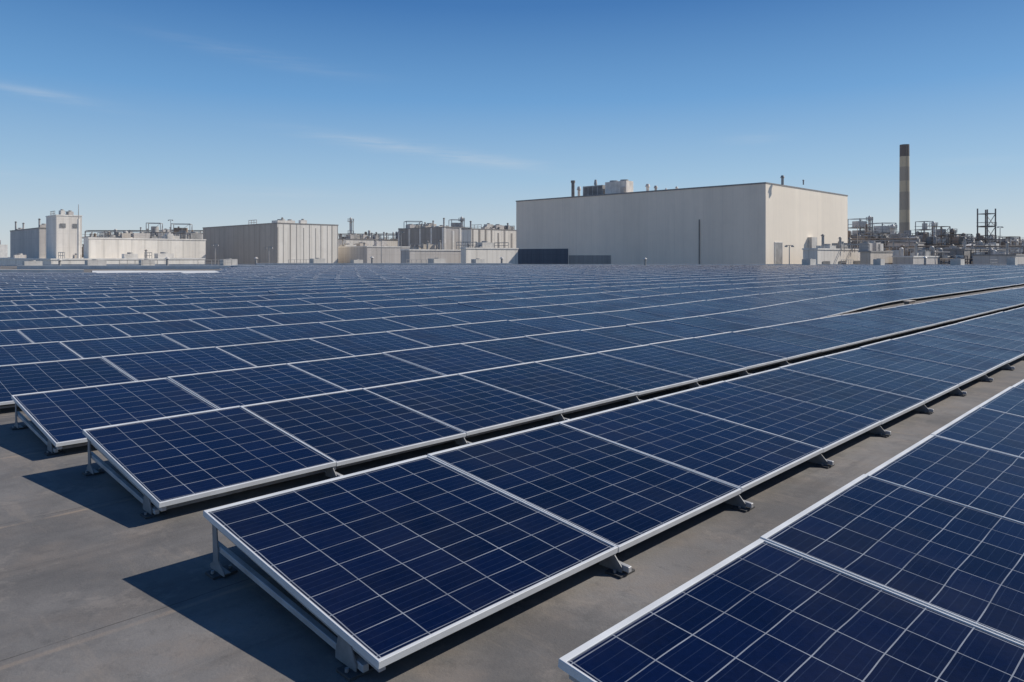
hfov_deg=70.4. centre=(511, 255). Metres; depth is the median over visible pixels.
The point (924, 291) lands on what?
solar panel
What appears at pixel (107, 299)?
solar panel
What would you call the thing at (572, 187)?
exhaust duct
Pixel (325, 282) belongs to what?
solar panel
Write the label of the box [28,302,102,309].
solar panel
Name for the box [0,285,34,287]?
solar panel
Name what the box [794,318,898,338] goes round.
solar panel
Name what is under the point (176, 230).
steel frame tower
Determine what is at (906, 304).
support rail
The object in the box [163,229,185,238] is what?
process unit
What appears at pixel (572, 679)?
mounting rack
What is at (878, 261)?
rooftop unit
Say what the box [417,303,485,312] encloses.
solar panel
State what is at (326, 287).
solar panel
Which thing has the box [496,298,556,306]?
solar panel
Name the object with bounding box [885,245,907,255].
process unit
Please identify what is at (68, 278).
solar panel
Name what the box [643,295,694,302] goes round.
solar panel
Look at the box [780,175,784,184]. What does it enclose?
roof vent
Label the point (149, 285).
solar panel
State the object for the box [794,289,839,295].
solar panel
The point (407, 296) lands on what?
solar panel
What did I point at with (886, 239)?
pipe rack
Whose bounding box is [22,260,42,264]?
rooftop unit
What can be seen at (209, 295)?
solar panel
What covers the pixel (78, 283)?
solar panel
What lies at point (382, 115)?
sky
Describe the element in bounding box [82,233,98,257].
process unit
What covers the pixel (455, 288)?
solar panel
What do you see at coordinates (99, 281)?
solar panel
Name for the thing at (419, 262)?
rooftop unit
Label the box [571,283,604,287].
solar panel
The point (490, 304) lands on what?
solar panel
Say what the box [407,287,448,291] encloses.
solar panel
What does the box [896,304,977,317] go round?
solar panel
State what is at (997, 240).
process unit
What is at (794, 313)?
solar panel
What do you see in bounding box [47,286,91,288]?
solar panel
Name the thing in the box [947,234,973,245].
steel frame tower
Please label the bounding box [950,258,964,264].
rooftop unit
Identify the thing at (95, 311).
solar panel
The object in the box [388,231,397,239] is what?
process unit
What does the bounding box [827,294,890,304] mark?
solar panel
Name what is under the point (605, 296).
solar panel
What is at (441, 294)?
solar panel
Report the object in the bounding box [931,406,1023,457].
solar panel
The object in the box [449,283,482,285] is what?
solar panel
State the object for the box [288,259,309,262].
rooftop unit
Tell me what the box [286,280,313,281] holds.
solar panel
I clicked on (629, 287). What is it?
solar panel
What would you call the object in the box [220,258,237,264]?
rooftop unit
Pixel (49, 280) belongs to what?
solar panel
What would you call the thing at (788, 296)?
solar panel
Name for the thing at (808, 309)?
solar panel
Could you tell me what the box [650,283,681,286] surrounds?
solar panel
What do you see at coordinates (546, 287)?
solar panel
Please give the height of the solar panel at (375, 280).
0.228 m
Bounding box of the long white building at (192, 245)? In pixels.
[83,232,205,263]
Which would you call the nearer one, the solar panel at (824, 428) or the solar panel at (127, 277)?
the solar panel at (824, 428)
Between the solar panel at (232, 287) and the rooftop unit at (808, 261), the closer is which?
the solar panel at (232, 287)
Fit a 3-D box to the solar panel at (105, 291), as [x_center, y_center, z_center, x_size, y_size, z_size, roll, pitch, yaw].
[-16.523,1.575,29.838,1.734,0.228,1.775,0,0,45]
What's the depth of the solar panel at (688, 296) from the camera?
27.09 m
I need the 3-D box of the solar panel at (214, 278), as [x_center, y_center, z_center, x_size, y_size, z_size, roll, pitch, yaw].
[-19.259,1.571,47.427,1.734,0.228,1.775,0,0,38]
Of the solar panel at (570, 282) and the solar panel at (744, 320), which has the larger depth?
the solar panel at (570, 282)
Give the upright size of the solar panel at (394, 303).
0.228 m
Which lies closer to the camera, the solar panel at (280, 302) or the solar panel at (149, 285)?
the solar panel at (280, 302)
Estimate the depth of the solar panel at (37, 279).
45.20 m
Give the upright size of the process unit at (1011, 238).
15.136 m
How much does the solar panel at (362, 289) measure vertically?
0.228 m
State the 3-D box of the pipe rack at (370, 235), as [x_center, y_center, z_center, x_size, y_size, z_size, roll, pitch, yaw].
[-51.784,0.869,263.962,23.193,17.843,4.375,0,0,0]
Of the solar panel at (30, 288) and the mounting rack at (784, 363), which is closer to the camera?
the mounting rack at (784, 363)
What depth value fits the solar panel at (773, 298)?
26.41 m
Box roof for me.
[0,266,1023,681]
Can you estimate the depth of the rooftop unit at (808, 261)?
123.29 m
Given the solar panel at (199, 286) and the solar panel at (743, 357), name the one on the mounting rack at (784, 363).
the solar panel at (743, 357)
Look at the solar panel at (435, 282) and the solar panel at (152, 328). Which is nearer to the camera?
the solar panel at (152, 328)
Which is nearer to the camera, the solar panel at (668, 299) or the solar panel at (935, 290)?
the solar panel at (668, 299)
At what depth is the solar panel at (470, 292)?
30.18 m
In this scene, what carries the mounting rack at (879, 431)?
on the roof
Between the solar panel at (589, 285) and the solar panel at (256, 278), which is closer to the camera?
the solar panel at (589, 285)
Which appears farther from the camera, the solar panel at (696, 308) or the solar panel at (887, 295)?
the solar panel at (887, 295)
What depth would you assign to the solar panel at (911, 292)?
30.53 m
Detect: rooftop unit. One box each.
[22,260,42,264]
[85,259,105,264]
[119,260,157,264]
[139,259,154,264]
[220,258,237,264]
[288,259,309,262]
[310,258,324,262]
[350,259,362,262]
[407,259,427,262]
[428,258,445,262]
[471,258,484,262]
[802,258,815,264]
[873,258,884,264]
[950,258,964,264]
[1007,257,1016,264]
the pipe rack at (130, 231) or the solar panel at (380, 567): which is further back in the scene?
the pipe rack at (130, 231)
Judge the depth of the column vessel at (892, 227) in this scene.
224.62 m
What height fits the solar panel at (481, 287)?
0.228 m
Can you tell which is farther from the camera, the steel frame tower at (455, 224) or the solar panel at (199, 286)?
the steel frame tower at (455, 224)
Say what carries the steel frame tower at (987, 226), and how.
on the ground
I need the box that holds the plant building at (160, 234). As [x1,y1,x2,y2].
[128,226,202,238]
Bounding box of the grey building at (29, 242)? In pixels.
[10,218,45,257]
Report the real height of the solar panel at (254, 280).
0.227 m
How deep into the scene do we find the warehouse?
198.94 m
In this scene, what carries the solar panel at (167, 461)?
on the mounting rack at (152, 509)
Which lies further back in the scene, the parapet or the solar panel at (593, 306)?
the parapet
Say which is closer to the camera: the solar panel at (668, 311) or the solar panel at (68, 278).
the solar panel at (668, 311)
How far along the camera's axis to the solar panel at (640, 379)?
9.77 m
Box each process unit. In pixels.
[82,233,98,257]
[101,229,121,236]
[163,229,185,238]
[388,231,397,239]
[848,230,868,245]
[854,224,881,243]
[883,231,909,250]
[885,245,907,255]
[904,230,922,236]
[917,233,943,249]
[929,246,953,263]
[947,251,972,263]
[956,233,974,245]
[961,236,984,245]
[970,249,984,260]
[971,247,1023,263]
[976,233,1001,242]
[985,248,1001,253]
[996,237,1023,251]
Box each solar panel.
[0,279,22,280]
[0,280,34,282]
[0,284,21,285]
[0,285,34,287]
[0,287,47,289]
[0,290,18,293]
[0,293,32,296]
[0,295,54,300]
[0,301,14,305]
[0,305,34,311]
[0,310,65,319]
[0,317,81,330]
[0,330,31,345]
[0,341,81,364]
[0,357,134,404]
[2,277,33,277]
[6,281,44,283]
[11,298,79,304]
[11,378,216,446]
[13,278,45,278]
[16,289,67,292]
[17,324,128,342]
[20,283,60,285]
[21,279,55,280]
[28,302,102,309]
[30,291,83,295]
[34,280,68,281]
[34,284,76,286]
[45,281,80,282]
[46,277,75,278]
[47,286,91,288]
[50,294,108,298]
[54,278,86,279]
[56,306,138,316]
[59,282,98,284]
[60,334,188,357]
[65,287,112,290]
[69,279,101,280]
[70,313,157,324]
[73,296,135,301]
[75,283,114,285]
[80,290,132,293]
[81,280,114,281]
[82,406,335,507]
[87,277,116,278]
[90,285,132,287]
[95,300,165,306]
[96,281,131,283]
[101,347,255,380]
[102,278,130,279]
[104,292,157,296]
[109,286,154,289]
[110,319,210,335]
[113,279,146,281]
[113,282,149,284]
[115,277,142,278]
[128,289,174,292]
[129,278,159,278]
[129,280,162,282]
[129,295,187,299]
[129,304,203,312]
[130,284,168,286]
[143,309,223,320]
[144,279,173,280]
[147,281,183,283]
[150,285,192,288]
[153,290,202,294]
[155,297,219,304]
[160,277,183,278]
[161,328,276,348]
[166,283,203,285]
[167,363,344,408]
[170,287,215,290]
[180,293,234,297]
[187,284,227,287]
[188,315,281,329]
[190,301,259,309]
[197,289,243,292]
[199,277,227,278]
[203,455,617,668]
[207,306,281,316]
[209,286,251,289]
[210,296,268,301]
[217,338,353,366]
[221,283,259,286]
[229,292,277,295]
[238,288,280,291]
[240,279,268,281]
[241,388,465,465]
[243,278,270,279]
[246,322,351,340]
[247,285,283,287]
[248,299,312,305]
[254,282,286,284]
[257,294,314,299]
[258,280,289,282]
[258,311,341,324]
[265,279,291,280]
[265,304,333,312]
[268,289,317,293]
[277,286,313,289]
[280,284,313,286]
[282,282,312,283]
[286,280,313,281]
[286,353,443,389]
[297,296,355,303]
[305,292,351,297]
[306,285,346,288]
[308,288,349,292]
[309,281,342,282]
[309,332,430,355]
[310,279,338,280]
[310,283,342,285]
[318,301,383,309]
[318,308,395,319]
[319,318,416,333]
[338,280,366,281]
[338,282,368,284]
[338,284,374,287]
[339,290,387,295]
[341,287,381,290]
[343,295,395,300]
[362,279,388,281]
[363,299,423,306]
[363,374,562,435]
[364,281,392,283]
[366,283,401,286]
[372,306,444,315]
[373,286,410,289]
[375,289,417,293]
[381,314,468,327]
[382,343,523,374]
[383,293,432,298]
[386,326,496,345]
[388,280,414,282]
[392,282,426,285]
[402,285,432,287]
[406,297,457,304]
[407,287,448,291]
[410,279,436,281]
[417,281,448,284]
[417,291,463,296]
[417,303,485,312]
[427,422,741,552]
[428,284,458,286]
[434,286,474,290]
[438,295,490,301]
[438,310,518,322]
[440,280,472,282]
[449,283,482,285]
[449,290,493,294]
[451,320,553,338]
[457,362,637,412]
[458,300,523,309]
[460,336,587,362]
[461,285,495,288]
[462,280,492,281]
[470,293,519,299]
[473,282,505,284]
[475,288,519,292]
[485,284,520,287]
[486,307,562,318]
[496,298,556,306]
[498,281,525,283]
[498,292,546,297]
[504,287,541,291]
[509,316,603,331]
[510,283,543,286]
[521,280,546,282]
[524,290,571,295]
[525,296,582,303]
[525,304,596,314]
[525,330,639,353]
[527,285,565,289]
[533,282,565,285]
[535,353,697,394]
[549,285,587,288]
[549,289,590,294]
[555,281,585,284]
[555,294,607,301]
[556,312,643,326]
[558,539,1023,681]
[559,399,823,491]
[561,302,627,311]
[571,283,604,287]
[571,288,611,292]
[578,293,628,299]
[582,325,684,344]
[590,286,628,290]
[592,299,651,308]
[593,283,624,285]
[596,344,746,380]
[598,309,677,321]
[600,291,648,297]
[611,285,648,289]
[613,282,644,284]
[617,297,677,305]
[624,290,664,295]
[626,320,723,337]
[631,284,663,287]
[631,306,707,317]
[641,288,687,293]
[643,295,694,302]
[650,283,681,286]
[650,337,786,368]
[652,381,881,452]
[662,303,729,313]
[664,287,702,291]
[664,293,714,300]
[666,316,759,331]
[668,283,702,285]
[682,286,721,290]
[682,292,730,298]
[686,300,751,310]
[693,332,821,359]
[700,312,784,326]
[701,290,745,296]
[703,285,734,289]
[708,298,769,307]
[719,284,748,287]
[719,289,765,294]
[725,368,924,424]
[726,309,809,322]
[728,296,784,304]
[734,327,850,351]
[735,287,779,292]
[745,294,798,302]
[751,306,828,318]
[754,286,793,291]
[760,474,1023,644]
[763,293,811,299]
[766,322,876,344]
[769,285,805,289]
[770,303,843,315]
[776,291,826,297]
[778,356,958,402]
[785,284,820,288]
[786,301,856,312]
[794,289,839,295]
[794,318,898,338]
[799,298,867,309]
[811,288,854,293]
[815,297,879,306]
[819,315,917,332]
[824,348,986,386]
[826,287,865,292]
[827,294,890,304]
[841,286,879,290]
[841,293,902,301]
[844,312,935,328]
[855,285,888,289]
[857,291,915,299]
[859,339,1008,373]
[863,309,950,324]
[866,434,1023,522]
[871,290,926,298]
[883,289,937,296]
[884,307,964,320]
[892,333,1023,362]
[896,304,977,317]
[898,288,947,295]
[909,287,957,293]
[914,302,988,314]
[917,328,1023,351]
[926,300,999,311]
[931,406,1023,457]
[939,323,1023,341]
[941,298,1008,309]
[950,297,1017,307]
[958,319,1023,332]
[960,295,1023,304]
[973,294,1023,301]
[974,315,1023,325]
[978,386,1023,416]
[982,293,1023,298]
[988,291,1023,296]
[991,312,1023,319]
[997,290,1023,294]
[1004,309,1023,314]
[1011,379,1023,388]
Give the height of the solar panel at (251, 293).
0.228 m
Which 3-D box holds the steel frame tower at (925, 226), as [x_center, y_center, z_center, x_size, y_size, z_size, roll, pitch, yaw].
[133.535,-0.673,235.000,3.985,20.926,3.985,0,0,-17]
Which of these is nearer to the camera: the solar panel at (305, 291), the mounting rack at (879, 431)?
the mounting rack at (879, 431)
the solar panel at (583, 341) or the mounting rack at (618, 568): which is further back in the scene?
the solar panel at (583, 341)
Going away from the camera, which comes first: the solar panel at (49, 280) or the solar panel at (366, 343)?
the solar panel at (366, 343)
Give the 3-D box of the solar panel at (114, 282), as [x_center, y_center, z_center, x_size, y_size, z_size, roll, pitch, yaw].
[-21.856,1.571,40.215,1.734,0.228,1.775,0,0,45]
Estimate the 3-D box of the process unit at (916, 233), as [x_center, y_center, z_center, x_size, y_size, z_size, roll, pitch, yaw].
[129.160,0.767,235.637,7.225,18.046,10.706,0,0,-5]
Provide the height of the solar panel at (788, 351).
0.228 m
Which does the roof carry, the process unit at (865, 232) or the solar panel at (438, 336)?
the solar panel at (438, 336)
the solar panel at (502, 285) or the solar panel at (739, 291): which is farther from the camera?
the solar panel at (502, 285)
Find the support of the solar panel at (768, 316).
on the support rail at (906, 304)
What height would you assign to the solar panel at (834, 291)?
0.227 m
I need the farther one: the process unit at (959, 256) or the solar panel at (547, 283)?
the process unit at (959, 256)
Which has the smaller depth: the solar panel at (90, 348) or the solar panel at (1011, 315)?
the solar panel at (90, 348)
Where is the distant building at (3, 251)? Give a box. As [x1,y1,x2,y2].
[0,240,7,257]
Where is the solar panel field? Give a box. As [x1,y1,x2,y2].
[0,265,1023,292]
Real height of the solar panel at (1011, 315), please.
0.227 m
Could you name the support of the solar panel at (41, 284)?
on the roof
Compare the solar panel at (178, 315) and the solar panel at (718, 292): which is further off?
the solar panel at (718, 292)
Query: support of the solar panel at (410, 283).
on the roof
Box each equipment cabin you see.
[802,234,859,263]
[844,241,892,263]
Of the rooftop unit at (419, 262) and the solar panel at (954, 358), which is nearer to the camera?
the solar panel at (954, 358)
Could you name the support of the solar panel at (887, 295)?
on the roof
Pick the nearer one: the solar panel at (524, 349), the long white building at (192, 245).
the solar panel at (524, 349)
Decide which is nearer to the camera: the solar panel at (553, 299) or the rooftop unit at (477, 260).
the solar panel at (553, 299)
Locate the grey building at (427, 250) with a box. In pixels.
[400,240,460,262]
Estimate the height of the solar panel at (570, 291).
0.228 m
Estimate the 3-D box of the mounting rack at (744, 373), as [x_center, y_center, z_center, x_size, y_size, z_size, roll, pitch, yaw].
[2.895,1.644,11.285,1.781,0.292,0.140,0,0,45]
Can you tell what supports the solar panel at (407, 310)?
on the roof
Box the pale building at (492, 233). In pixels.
[461,221,515,247]
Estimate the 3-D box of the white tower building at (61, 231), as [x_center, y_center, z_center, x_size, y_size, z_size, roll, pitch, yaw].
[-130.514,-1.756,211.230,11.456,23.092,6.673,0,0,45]
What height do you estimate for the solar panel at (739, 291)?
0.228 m
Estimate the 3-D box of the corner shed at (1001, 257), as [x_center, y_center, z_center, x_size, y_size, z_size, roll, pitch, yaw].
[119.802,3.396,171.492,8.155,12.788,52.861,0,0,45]
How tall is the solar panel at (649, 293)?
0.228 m
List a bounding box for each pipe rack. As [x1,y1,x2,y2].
[84,230,202,236]
[338,234,397,238]
[851,238,917,251]
[908,246,1021,251]
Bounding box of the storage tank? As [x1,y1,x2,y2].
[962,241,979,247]
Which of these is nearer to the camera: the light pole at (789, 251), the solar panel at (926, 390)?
the solar panel at (926, 390)
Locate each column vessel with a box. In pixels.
[347,217,353,233]
[866,216,872,232]
[888,224,897,237]
[929,222,937,237]
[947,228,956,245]
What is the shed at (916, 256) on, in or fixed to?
on the ground
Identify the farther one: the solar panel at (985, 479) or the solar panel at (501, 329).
the solar panel at (501, 329)
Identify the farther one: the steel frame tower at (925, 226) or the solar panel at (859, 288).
the steel frame tower at (925, 226)
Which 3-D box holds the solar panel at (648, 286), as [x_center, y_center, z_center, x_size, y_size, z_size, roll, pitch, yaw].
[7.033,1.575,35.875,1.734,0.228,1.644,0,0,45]
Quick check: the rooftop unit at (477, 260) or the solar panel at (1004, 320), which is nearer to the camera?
the solar panel at (1004, 320)
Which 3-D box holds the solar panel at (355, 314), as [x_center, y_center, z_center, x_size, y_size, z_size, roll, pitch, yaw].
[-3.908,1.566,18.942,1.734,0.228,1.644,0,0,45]
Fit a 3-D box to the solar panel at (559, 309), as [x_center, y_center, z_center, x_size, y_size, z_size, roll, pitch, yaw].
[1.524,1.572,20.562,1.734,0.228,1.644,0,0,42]
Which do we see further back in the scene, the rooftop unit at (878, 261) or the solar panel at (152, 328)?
the rooftop unit at (878, 261)
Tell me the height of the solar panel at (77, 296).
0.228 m
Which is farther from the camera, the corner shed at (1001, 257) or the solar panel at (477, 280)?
the corner shed at (1001, 257)
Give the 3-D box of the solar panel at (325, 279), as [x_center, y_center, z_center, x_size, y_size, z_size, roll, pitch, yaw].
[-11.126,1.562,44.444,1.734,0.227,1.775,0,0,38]
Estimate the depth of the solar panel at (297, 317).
17.90 m
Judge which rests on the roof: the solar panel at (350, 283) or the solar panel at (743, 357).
the solar panel at (350, 283)
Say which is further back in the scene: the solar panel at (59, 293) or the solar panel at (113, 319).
the solar panel at (59, 293)
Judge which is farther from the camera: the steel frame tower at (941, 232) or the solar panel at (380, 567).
the steel frame tower at (941, 232)
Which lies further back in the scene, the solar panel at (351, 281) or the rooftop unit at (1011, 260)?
the rooftop unit at (1011, 260)
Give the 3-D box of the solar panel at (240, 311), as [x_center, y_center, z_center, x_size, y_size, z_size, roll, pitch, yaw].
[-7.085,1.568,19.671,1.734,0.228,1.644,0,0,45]
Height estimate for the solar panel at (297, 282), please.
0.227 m
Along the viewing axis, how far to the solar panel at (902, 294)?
29.48 m
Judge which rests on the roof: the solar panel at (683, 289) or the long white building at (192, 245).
the solar panel at (683, 289)
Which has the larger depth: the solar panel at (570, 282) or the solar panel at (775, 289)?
the solar panel at (570, 282)
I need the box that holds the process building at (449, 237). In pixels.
[398,218,467,249]
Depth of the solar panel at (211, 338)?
13.61 m
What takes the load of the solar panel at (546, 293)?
on the roof
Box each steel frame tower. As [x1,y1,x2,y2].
[146,223,162,236]
[171,223,191,231]
[450,219,464,226]
[848,218,873,236]
[868,222,897,243]
[914,221,932,236]
[931,226,950,245]
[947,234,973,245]
[976,209,996,242]
[1001,236,1021,251]
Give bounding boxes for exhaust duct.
[571,180,574,196]
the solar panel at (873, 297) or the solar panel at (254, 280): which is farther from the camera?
the solar panel at (254, 280)
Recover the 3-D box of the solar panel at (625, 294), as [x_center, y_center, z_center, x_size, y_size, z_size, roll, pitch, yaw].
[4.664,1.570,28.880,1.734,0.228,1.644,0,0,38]
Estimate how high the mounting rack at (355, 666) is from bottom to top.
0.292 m
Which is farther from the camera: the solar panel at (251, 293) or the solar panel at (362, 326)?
the solar panel at (251, 293)
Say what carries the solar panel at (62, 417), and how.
on the mounting rack
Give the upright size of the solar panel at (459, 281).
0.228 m
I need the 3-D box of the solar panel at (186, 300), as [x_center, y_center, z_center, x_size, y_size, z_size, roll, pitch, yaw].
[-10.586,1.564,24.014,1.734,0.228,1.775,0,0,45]
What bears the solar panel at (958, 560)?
on the mounting rack
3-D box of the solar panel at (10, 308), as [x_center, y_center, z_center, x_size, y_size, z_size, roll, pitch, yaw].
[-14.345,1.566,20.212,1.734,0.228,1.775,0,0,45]
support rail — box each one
[0,404,17,408]
[62,442,87,448]
[166,304,1023,509]
[816,287,1021,318]
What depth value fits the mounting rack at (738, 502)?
5.12 m
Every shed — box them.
[0,250,205,263]
[338,239,409,262]
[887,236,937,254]
[892,242,953,263]
[972,241,1023,263]
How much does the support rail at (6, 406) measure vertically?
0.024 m
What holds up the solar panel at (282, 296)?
on the roof
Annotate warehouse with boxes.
[203,217,338,263]
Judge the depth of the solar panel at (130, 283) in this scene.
38.57 m
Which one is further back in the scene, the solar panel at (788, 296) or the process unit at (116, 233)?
the process unit at (116, 233)
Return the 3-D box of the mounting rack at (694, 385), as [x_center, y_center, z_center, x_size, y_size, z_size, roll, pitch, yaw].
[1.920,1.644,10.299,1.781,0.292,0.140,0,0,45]
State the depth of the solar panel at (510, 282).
41.20 m
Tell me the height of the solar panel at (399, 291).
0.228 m
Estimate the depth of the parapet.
127.00 m
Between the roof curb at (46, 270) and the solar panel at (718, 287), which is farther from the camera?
the roof curb at (46, 270)
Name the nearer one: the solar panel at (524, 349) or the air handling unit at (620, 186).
the solar panel at (524, 349)
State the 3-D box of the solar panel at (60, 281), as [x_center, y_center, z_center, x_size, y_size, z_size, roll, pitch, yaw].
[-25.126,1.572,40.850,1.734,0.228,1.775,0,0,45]
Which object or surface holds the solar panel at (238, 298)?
on the roof
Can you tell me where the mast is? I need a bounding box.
[77,204,79,257]
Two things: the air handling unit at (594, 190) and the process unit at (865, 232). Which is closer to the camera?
the air handling unit at (594, 190)
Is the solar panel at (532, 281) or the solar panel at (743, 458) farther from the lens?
the solar panel at (532, 281)
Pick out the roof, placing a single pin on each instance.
(102, 578)
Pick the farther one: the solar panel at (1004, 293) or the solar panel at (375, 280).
the solar panel at (375, 280)
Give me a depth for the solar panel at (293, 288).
33.30 m
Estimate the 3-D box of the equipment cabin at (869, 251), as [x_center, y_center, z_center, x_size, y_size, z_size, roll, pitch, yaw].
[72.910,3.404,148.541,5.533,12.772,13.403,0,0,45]
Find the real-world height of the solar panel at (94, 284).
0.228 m
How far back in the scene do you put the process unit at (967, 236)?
238.64 m
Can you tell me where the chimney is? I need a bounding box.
[899,144,909,233]
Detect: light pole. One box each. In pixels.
[378,238,384,262]
[785,245,793,263]
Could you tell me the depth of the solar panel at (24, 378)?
9.37 m
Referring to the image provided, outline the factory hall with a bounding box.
[516,182,847,263]
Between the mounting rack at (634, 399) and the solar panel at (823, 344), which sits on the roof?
the mounting rack at (634, 399)
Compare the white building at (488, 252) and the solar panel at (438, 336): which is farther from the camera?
the white building at (488, 252)
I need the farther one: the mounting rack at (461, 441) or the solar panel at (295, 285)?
the solar panel at (295, 285)
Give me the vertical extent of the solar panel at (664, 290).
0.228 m
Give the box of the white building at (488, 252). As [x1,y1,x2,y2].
[456,241,518,263]
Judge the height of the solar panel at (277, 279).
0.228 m
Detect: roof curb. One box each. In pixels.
[0,269,83,272]
[17,265,264,268]
[256,263,511,264]
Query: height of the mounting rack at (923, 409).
0.292 m
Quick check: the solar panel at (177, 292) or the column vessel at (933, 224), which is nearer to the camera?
the solar panel at (177, 292)
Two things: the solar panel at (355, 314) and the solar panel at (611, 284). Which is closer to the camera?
the solar panel at (355, 314)
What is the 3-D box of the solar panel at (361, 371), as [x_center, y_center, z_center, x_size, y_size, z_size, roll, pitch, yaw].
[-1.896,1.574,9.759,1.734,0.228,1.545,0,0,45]
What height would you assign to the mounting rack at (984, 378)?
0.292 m
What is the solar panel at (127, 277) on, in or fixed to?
on the roof
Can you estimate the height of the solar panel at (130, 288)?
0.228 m
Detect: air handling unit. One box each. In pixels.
[583,185,604,195]
[605,179,632,193]
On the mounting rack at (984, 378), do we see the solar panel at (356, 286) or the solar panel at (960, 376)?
the solar panel at (960, 376)
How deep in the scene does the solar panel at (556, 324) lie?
16.39 m
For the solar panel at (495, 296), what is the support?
on the roof
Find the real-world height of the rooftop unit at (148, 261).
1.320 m
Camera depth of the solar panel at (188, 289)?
32.70 m
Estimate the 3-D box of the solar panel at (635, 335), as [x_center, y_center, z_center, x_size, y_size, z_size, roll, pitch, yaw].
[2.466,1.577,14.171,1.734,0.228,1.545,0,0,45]
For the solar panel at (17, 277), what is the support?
on the roof
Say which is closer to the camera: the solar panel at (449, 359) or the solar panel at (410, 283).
the solar panel at (449, 359)
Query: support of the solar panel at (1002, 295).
on the support rail
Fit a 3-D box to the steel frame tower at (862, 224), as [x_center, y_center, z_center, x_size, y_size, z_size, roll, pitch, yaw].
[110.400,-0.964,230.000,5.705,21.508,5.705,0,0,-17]
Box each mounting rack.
[10,403,64,455]
[82,438,166,518]
[205,523,385,681]
[325,466,343,479]
[456,437,470,445]
[552,413,568,421]
[569,675,578,681]
[599,554,634,578]
[627,395,643,402]
[689,382,701,387]
[724,495,754,512]
[737,370,750,375]
[778,360,790,365]
[808,454,834,468]
[868,425,890,437]
[913,404,933,414]
[948,388,966,396]
[977,374,992,381]
[999,364,1014,370]
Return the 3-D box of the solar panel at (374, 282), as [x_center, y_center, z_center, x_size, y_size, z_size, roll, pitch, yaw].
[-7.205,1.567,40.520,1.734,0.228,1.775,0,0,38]
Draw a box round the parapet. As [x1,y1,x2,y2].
[0,264,1023,265]
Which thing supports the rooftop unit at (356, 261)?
on the roof
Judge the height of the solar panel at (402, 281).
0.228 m
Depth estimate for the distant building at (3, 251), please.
458.62 m
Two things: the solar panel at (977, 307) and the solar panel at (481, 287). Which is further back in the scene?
the solar panel at (481, 287)
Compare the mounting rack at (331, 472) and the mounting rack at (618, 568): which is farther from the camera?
the mounting rack at (331, 472)
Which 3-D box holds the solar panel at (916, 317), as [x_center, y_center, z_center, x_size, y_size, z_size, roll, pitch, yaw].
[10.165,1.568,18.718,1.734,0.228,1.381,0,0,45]
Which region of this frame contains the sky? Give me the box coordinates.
[0,0,1023,256]
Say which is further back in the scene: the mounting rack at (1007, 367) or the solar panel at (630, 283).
the solar panel at (630, 283)
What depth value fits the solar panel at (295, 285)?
36.62 m
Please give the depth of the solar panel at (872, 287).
35.02 m
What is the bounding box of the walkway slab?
[92,271,216,272]
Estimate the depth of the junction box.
25.41 m
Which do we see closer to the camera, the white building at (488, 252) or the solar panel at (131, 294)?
the solar panel at (131, 294)
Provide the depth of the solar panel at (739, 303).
23.81 m
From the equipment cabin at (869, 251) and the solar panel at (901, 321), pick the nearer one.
the solar panel at (901, 321)
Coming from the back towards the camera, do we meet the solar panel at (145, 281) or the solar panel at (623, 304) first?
the solar panel at (145, 281)
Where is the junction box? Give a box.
[904,300,915,304]
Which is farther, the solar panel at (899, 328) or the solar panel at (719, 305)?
the solar panel at (719, 305)
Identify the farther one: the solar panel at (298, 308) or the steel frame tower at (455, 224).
the steel frame tower at (455, 224)
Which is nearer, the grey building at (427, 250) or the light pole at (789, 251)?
the light pole at (789, 251)
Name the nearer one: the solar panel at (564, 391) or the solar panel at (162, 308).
the solar panel at (564, 391)
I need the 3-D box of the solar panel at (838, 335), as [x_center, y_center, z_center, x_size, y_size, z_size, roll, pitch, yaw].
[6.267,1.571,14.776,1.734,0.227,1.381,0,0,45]
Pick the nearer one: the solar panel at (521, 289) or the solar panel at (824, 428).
the solar panel at (824, 428)
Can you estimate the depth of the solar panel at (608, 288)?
33.51 m
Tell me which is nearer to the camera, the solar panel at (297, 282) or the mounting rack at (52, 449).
the mounting rack at (52, 449)
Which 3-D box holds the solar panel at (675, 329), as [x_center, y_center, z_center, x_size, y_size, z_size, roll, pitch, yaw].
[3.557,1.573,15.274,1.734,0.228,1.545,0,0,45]
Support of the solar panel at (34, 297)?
on the roof
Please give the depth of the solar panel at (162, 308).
21.07 m
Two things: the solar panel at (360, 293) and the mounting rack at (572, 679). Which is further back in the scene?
the solar panel at (360, 293)
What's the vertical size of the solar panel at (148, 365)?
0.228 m
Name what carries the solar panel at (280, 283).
on the roof
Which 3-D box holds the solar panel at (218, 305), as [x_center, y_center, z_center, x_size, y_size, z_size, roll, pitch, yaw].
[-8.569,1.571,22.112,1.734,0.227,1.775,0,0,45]
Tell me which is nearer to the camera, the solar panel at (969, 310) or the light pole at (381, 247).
the solar panel at (969, 310)
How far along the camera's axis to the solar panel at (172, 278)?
48.49 m
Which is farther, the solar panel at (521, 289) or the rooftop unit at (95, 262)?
the rooftop unit at (95, 262)
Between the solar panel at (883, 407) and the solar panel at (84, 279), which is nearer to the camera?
the solar panel at (883, 407)
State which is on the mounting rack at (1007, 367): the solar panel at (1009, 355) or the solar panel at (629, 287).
the solar panel at (1009, 355)
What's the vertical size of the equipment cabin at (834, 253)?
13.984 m
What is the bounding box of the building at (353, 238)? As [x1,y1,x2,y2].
[338,232,397,246]
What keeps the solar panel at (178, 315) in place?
on the roof
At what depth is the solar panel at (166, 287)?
34.67 m
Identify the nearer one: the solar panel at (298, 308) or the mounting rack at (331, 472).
the mounting rack at (331, 472)
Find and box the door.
[774,242,782,263]
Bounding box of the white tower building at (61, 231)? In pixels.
[45,209,82,257]
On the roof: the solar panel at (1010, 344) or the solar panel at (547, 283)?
the solar panel at (547, 283)

